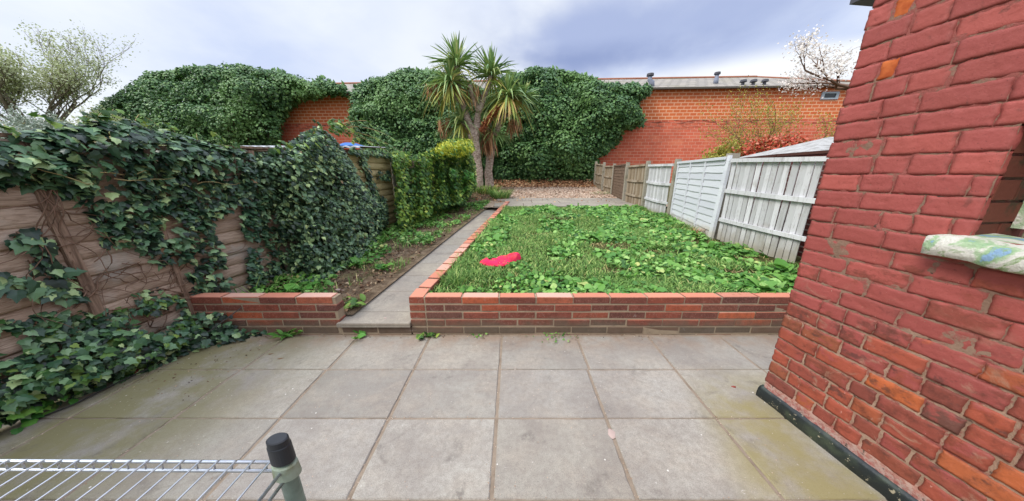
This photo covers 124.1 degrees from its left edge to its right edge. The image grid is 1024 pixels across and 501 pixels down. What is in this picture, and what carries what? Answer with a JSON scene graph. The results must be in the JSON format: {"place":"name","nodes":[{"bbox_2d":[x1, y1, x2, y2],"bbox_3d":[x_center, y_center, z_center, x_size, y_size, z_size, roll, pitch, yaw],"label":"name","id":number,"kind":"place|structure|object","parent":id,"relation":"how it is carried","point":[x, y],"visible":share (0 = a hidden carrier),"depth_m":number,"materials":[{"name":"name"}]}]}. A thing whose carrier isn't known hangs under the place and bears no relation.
{"place":"outdoors","nodes":[
{"label":"outdoors","id":0,"kind":"place"},
{"bbox_2d":[254,185,513,314],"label":"garden soil","id":1,"kind":"structure","parent":0,"point":[377,289],"depth_m":3.89,"materials":[{"name":"brown soil"}]},
{"bbox_2d":[234,270,308,292],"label":"grass tuft","id":2,"kind":"object","parent":1,"relation":"on","point":[275,286],"visible":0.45,"depth_m":2.97,"materials":[{"name":"green plant"}]},
{"bbox_2d":[282,281,319,292],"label":"dock plant","id":3,"kind":"object","parent":1,"relation":"on","point":[288,286],"visible":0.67,"depth_m":3.06,"materials":[{"name":"green plant"}]},
{"bbox_2d":[343,294,365,308],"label":"step weed","id":4,"kind":"object","parent":1,"relation":"on","point":[353,301],"visible":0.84,"depth_m":2.77,"materials":[{"name":"green plant"}]},
{"bbox_2d":[266,225,454,301],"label":"soil stones","id":5,"kind":"object","parent":1,"relation":"on","point":[372,271],"visible":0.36,"depth_m":3.62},
{"bbox_2d":[349,257,372,266],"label":"dock plant","id":6,"kind":"object","parent":1,"relation":"on","point":[353,259],"visible":0.77,"depth_m":3.81,"materials":[{"name":"green plant"}]},
{"bbox_2d":[240,198,490,292],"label":"bed weeds","id":7,"kind":"object","parent":1,"relation":"on","point":[402,238],"visible":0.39,"depth_m":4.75,"materials":[{"name":"green plant"}]},
{"bbox_2d":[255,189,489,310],"bbox_3d":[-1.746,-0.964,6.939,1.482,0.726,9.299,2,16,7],"label":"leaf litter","id":8,"kind":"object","parent":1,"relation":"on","point":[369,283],"visible":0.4,"depth_m":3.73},
{"bbox_2d":[374,263,392,269],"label":"dock plant","id":9,"kind":"object","parent":1,"relation":"on","point":[382,266],"visible":0.88,"depth_m":3.69,"materials":[{"name":"green plant"}]},
{"bbox_2d":[389,146,476,235],"bbox_3d":[-1.619,-2.024,7.625,1.271,2.077,5.865,4,16,13],"label":"hedge","id":10,"kind":"object","parent":1,"relation":"on","point":[427,203],"visible":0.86,"depth_m":6.38,"materials":[{"name":"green plant"}]},
{"bbox_2d":[430,138,475,160],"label":"golden shrub","id":11,"kind":"object","parent":10,"relation":"on","point":[466,146],"visible":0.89,"depth_m":7.16,"materials":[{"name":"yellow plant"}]},
{"bbox_2d":[439,166,476,192],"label":"bright shrub","id":12,"kind":"object","parent":1,"relation":"on","point":[465,177],"visible":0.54,"depth_m":7.42,"materials":[{"name":"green plant"}]},
{"bbox_2d":[413,30,547,189],"bbox_3d":[-1.083,-5.085,10.546,5.052,5.824,2.620,0,16,0],"label":"palm tree","id":13,"kind":"object","parent":1,"relation":"on","point":[495,106],"visible":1,"depth_m":10.20,"materials":[{"name":"green plant"}]},
{"bbox_2d":[472,185,500,194],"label":"grass tuft","id":14,"kind":"object","parent":1,"relation":"on","point":[485,189],"visible":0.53,"depth_m":10.38,"materials":[{"name":"green plant"}]},
{"bbox_2d":[487,189,515,198],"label":"grass tuft","id":15,"kind":"object","parent":1,"relation":"on","point":[497,195],"visible":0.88,"depth_m":9.70,"materials":[{"name":"green plant"}]},
{"bbox_2d":[336,207,497,326],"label":"path","id":16,"kind":"structure","parent":0,"point":[390,303],"depth_m":3.19,"materials":[{"name":"grey concrete"}]},
{"bbox_2d":[0,0,872,132],"label":"sky","id":17,"kind":"structure","parent":0,"point":[338,40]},
{"bbox_2d":[0,334,886,500],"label":"patio","id":18,"kind":"structure","parent":0,"point":[684,459],"depth_m":1.66,"materials":[{"name":"grey concrete"}]},
{"bbox_2d":[36,308,240,418],"bbox_3d":[-2.800,0.785,2.118,0.158,0.287,1.068,8,17,25],"label":"old cable","id":19,"kind":"object","parent":18,"relation":"on","point":[127,377],"visible":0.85,"depth_m":1.97,"materials":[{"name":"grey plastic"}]},
{"bbox_2d":[0,432,306,500],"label":"shelving unit","id":20,"kind":"object","parent":18,"relation":"on","point":[285,470],"visible":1,"depth_m":0.49,"materials":[{"name":"metal"}]},
{"bbox_2d":[266,328,302,339],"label":"paving weed","id":21,"kind":"object","parent":18,"relation":"on","point":[290,333],"visible":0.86,"depth_m":2.55,"materials":[{"name":"green plant"}]},
{"bbox_2d":[351,330,365,338],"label":"paving weed","id":22,"kind":"object","parent":18,"relation":"on","point":[361,334],"visible":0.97,"depth_m":2.56,"materials":[{"name":"green plant"}]},
{"bbox_2d":[88,334,676,398],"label":"patio litter","id":23,"kind":"object","parent":18,"relation":"on","point":[259,349],"visible":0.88,"depth_m":2.21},
{"bbox_2d":[13,335,809,500],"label":"patio crumbs","id":24,"kind":"object","parent":18,"relation":"on","point":[404,417],"visible":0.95,"depth_m":1.69,"materials":[{"name":"stone"}]},
{"bbox_2d":[416,331,439,339],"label":"paving weed","id":25,"kind":"object","parent":18,"relation":"on","point":[421,335],"visible":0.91,"depth_m":2.56,"materials":[{"name":"green plant"}]},
{"bbox_2d":[526,332,577,342],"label":"paving weed","id":26,"kind":"object","parent":18,"relation":"on","point":[555,335],"visible":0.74,"depth_m":2.55,"materials":[{"name":"green plant"}]},
{"bbox_2d":[608,429,615,438],"bbox_3d":[0.590,1.083,1.607,0.048,0.006,0.064,7,17,23],"label":"mortar lump","id":27,"kind":"object","parent":18,"relation":"on","point":[611,433],"visible":1,"depth_m":1.60,"materials":[{"name":"stone"}]},
{"bbox_2d":[756,0,1023,500],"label":"house wall","id":28,"kind":"structure","parent":18,"relation":"on","point":[896,370],"depth_m":1.17,"materials":[{"name":"brick"}]},
{"bbox_2d":[1010,201,1023,228],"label":"window frame","id":29,"kind":"structure","parent":28,"relation":"in","point":[1018,223],"depth_m":1.05,"materials":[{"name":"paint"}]},
{"bbox_2d":[500,185,616,198],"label":"gravel","id":30,"kind":"structure","parent":0,"point":[557,192],"depth_m":11.20,"materials":[{"name":"beige gravel"}]},
{"bbox_2d":[494,198,634,207],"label":"paving","id":31,"kind":"structure","parent":0,"point":[558,202],"depth_m":8.81,"materials":[{"name":"grey concrete"}]},
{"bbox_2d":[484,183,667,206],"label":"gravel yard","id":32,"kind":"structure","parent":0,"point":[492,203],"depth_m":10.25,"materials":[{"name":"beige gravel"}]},
{"bbox_2d":[472,194,609,202],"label":"leaf litter","id":33,"kind":"object","parent":32,"relation":"on","point":[517,198],"visible":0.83,"depth_m":9.34,"materials":[{"name":"brown plant"}]},
{"bbox_2d":[494,178,595,187],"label":"leaf litter","id":34,"kind":"object","parent":32,"relation":"on","point":[546,183],"visible":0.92,"depth_m":13.36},
{"bbox_2d":[425,205,800,292],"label":"lawn grass","id":35,"kind":"structure","parent":0,"point":[677,284],"depth_m":3.56,"materials":[{"name":"green plant"}]},
{"bbox_2d":[438,266,473,285],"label":"grass tuft","id":36,"kind":"object","parent":35,"relation":"on","point":[458,282],"visible":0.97,"depth_m":2.98,"materials":[{"name":"green plant"}]},
{"bbox_2d":[479,252,520,266],"bbox_3d":[-0.126,0.099,3.485,0.597,0.111,0.307,-6,17,-21],"label":"pink cloth","id":37,"kind":"object","parent":35,"relation":"on","point":[513,256],"visible":0.99,"depth_m":3.44,"materials":[{"name":"pink fabric"}]},
{"bbox_2d":[546,215,567,219],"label":"grass tuft","id":38,"kind":"object","parent":35,"relation":"on","point":[556,218],"visible":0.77,"depth_m":6.23,"materials":[{"name":"green plant"}]},
{"bbox_2d":[428,203,796,294],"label":"lawn weeds","id":39,"kind":"object","parent":35,"relation":"on","point":[548,281],"visible":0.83,"depth_m":3.76,"materials":[{"name":"green plant"}]},
{"bbox_2d":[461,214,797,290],"bbox_3d":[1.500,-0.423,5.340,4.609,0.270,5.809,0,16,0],"label":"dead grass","id":40,"kind":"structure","parent":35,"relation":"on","point":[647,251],"depth_m":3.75,"materials":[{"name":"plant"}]},
{"bbox_2d":[593,153,828,262],"bbox_3d":[3.716,-1.840,7.649,0.515,1.750,11.386,0,16,1],"label":"timber fence","id":41,"kind":"object","parent":35,"relation":"on","point":[710,196],"visible":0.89,"depth_m":4.33,"materials":[{"name":"wood"}]},
{"bbox_2d":[743,277,779,291],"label":"dock plant","id":42,"kind":"object","parent":35,"relation":"on","point":[755,282],"visible":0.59,"depth_m":2.77,"materials":[{"name":"green plant"}]},
{"bbox_2d":[760,258,795,272],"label":"dock plant","id":43,"kind":"object","parent":35,"relation":"on","point":[781,265],"visible":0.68,"depth_m":3.22,"materials":[{"name":"green plant"}]},
{"bbox_2d":[768,272,794,281],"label":"dock plant","id":44,"kind":"object","parent":35,"relation":"on","point":[784,276],"visible":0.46,"depth_m":2.95,"materials":[{"name":"green plant"}]},
{"bbox_2d":[665,186,1023,257],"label":"neighbour ground","id":45,"kind":"structure","parent":0,"point":[749,238],"depth_m":7.78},
{"bbox_2d":[697,132,746,158],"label":"shrub","id":46,"kind":"object","parent":45,"relation":"on","point":[722,151],"visible":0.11,"depth_m":9.82,"materials":[{"name":"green plant"}]},
{"bbox_2d":[693,75,835,150],"bbox_3d":[9.757,-4.136,10.183,6.369,3.830,3.618,0,16,0],"label":"bush","id":47,"kind":"object","parent":45,"relation":"on","point":[772,128],"visible":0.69,"depth_m":9.79,"materials":[{"name":"green plant"}]},
{"bbox_2d":[731,130,826,156],"bbox_3d":[9.675,-2.916,8.925,4.670,1.981,2.524,2,16,9],"label":"red shrub","id":48,"kind":"object","parent":45,"relation":"on","point":[781,141],"visible":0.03,"depth_m":8.89,"materials":[{"name":"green plant"}]},
{"bbox_2d":[741,150,828,256],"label":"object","id":49,"kind":"structure","parent":45,"relation":"on","point":[809,154],"depth_m":3.91,"materials":[{"name":"wood"}]},
{"bbox_2d":[740,137,833,157],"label":"garden shed","id":50,"kind":"structure","parent":45,"relation":"on","point":[821,144],"depth_m":5.92,"materials":[{"name":"white wood"}]},
{"bbox_2d":[776,18,859,98],"bbox_3d":[12.377,-5.543,11.324,5.534,6.116,2.612,-6,17,-20],"label":"blossom tree","id":51,"kind":"object","parent":45,"relation":"on","point":[804,77],"visible":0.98,"depth_m":10.66,"materials":[{"name":"white plant"}]},
{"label":"neighbour ground","id":52,"kind":"structure","parent":0,"visible":0},
{"bbox_2d":[0,101,110,142],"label":"willow shrub","id":53,"kind":"object","parent":52,"relation":"on","point":[28,124],"visible":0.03,"depth_m":8.32,"materials":[{"name":"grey plant"}]},
{"bbox_2d":[0,19,147,126],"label":"spring tree","id":54,"kind":"object","parent":52,"relation":"on","point":[62,87],"visible":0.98,"depth_m":12.23,"materials":[{"name":"green plant"}]},
{"bbox_2d":[56,99,152,133],"bbox_3d":[-18.424,-4.790,12.631,2.709,3.942,2.692,0,16,0],"label":"spring tree","id":55,"kind":"object","parent":52,"relation":"on","point":[83,109],"visible":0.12,"depth_m":11.81,"materials":[{"name":"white plant"}]},
{"bbox_2d":[220,145,385,155],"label":"garden shed","id":56,"kind":"structure","parent":52,"relation":"on","point":[346,150],"depth_m":6.63,"materials":[{"name":"wood"}]},
{"bbox_2d":[340,142,362,145],"bbox_3d":[-4.050,-2.655,6.805,0.500,0.096,0.500,0,16,0],"label":"tarpaulin","id":57,"kind":"object","parent":56,"relation":"on","point":[347,144],"visible":0.8,"depth_m":6.64,"materials":[{"name":"blue plastic"}]},
{"label":"ground","id":58,"kind":"structure","parent":0,"visible":0},
{"bbox_2d":[0,133,458,383],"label":"timber fence","id":59,"kind":"object","parent":58,"relation":"on","point":[229,233],"visible":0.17,"depth_m":2.05,"materials":[{"name":"brown wood"}]},
{"bbox_2d":[0,227,90,308],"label":"ivy","id":60,"kind":"object","parent":59,"relation":"attached to","point":[57,288],"visible":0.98,"depth_m":1.73,"materials":[{"name":"green plant"}]},
{"bbox_2d":[0,261,266,434],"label":"ivy","id":61,"kind":"object","parent":59,"relation":"attached to","point":[25,401],"visible":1,"depth_m":1.88,"materials":[{"name":"green plant"}]},
{"bbox_2d":[0,107,285,332],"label":"ivy","id":62,"kind":"object","parent":59,"relation":"attached to","point":[19,168],"visible":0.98,"depth_m":2.16,"materials":[{"name":"green plant"}]},
{"bbox_2d":[249,118,404,283],"bbox_3d":[-2.469,-0.938,4.343,0.804,2.180,2.916,1,16,5],"label":"ivy","id":63,"kind":"object","parent":59,"relation":"attached to","point":[306,218],"visible":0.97,"depth_m":3.52,"materials":[{"name":"green plant"}]},
{"bbox_2d":[348,147,392,209],"bbox_3d":[-2.667,-1.266,5.401,0.132,1.467,1.398,1,16,4],"label":"ivy","id":64,"kind":"object","parent":59,"relation":"attached to","point":[364,154],"visible":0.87,"depth_m":5.14,"materials":[{"name":"green plant"}]},
{"bbox_2d":[190,293,412,334],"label":"garden wall","id":65,"kind":"structure","parent":58,"relation":"on","point":[315,313],"depth_m":2.55,"materials":[{"name":"brick"}]},
{"bbox_2d":[211,71,850,182],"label":"brick building","id":66,"kind":"structure","parent":58,"relation":"on","point":[669,133],"depth_m":14.06,"materials":[{"name":"brick"}]},
{"bbox_2d":[87,62,348,148],"bbox_3d":[-16.086,-6.305,13.968,15.537,6.570,2.915,1,16,3],"label":"wall ivy","id":67,"kind":"object","parent":66,"relation":"attached to","point":[162,95],"depth_m":13.50,"materials":[{"name":"green plant"}]},
{"bbox_2d":[347,66,505,186],"bbox_3d":[-4.423,-5.959,13.343,8.511,6.264,3.588,0,16,0],"label":"wall ivy","id":68,"kind":"object","parent":66,"relation":"attached to","point":[392,94],"depth_m":13.18,"materials":[{"name":"green plant"}]},
{"bbox_2d":[489,65,652,183],"bbox_3d":[2.708,-5.927,13.356,8.572,6.169,3.143,0,16,0],"label":"wall ivy","id":69,"kind":"object","parent":66,"relation":"attached to","point":[608,113],"depth_m":12.99,"materials":[{"name":"green plant"}]},
{"bbox_2d":[820,91,839,99],"bbox_3d":[15.650,-7.633,13.399,0.806,0.340,0.100,1,16,3],"label":"window","id":70,"kind":"structure","parent":66,"relation":"in","point":[826,95],"depth_m":13.37,"materials":[{"name":"grey"}]},
{"bbox_2d":[409,201,790,334],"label":"garden wall","id":71,"kind":"structure","parent":58,"relation":"on","point":[744,313],"depth_m":2.55,"materials":[{"name":"brick"}]}
]}

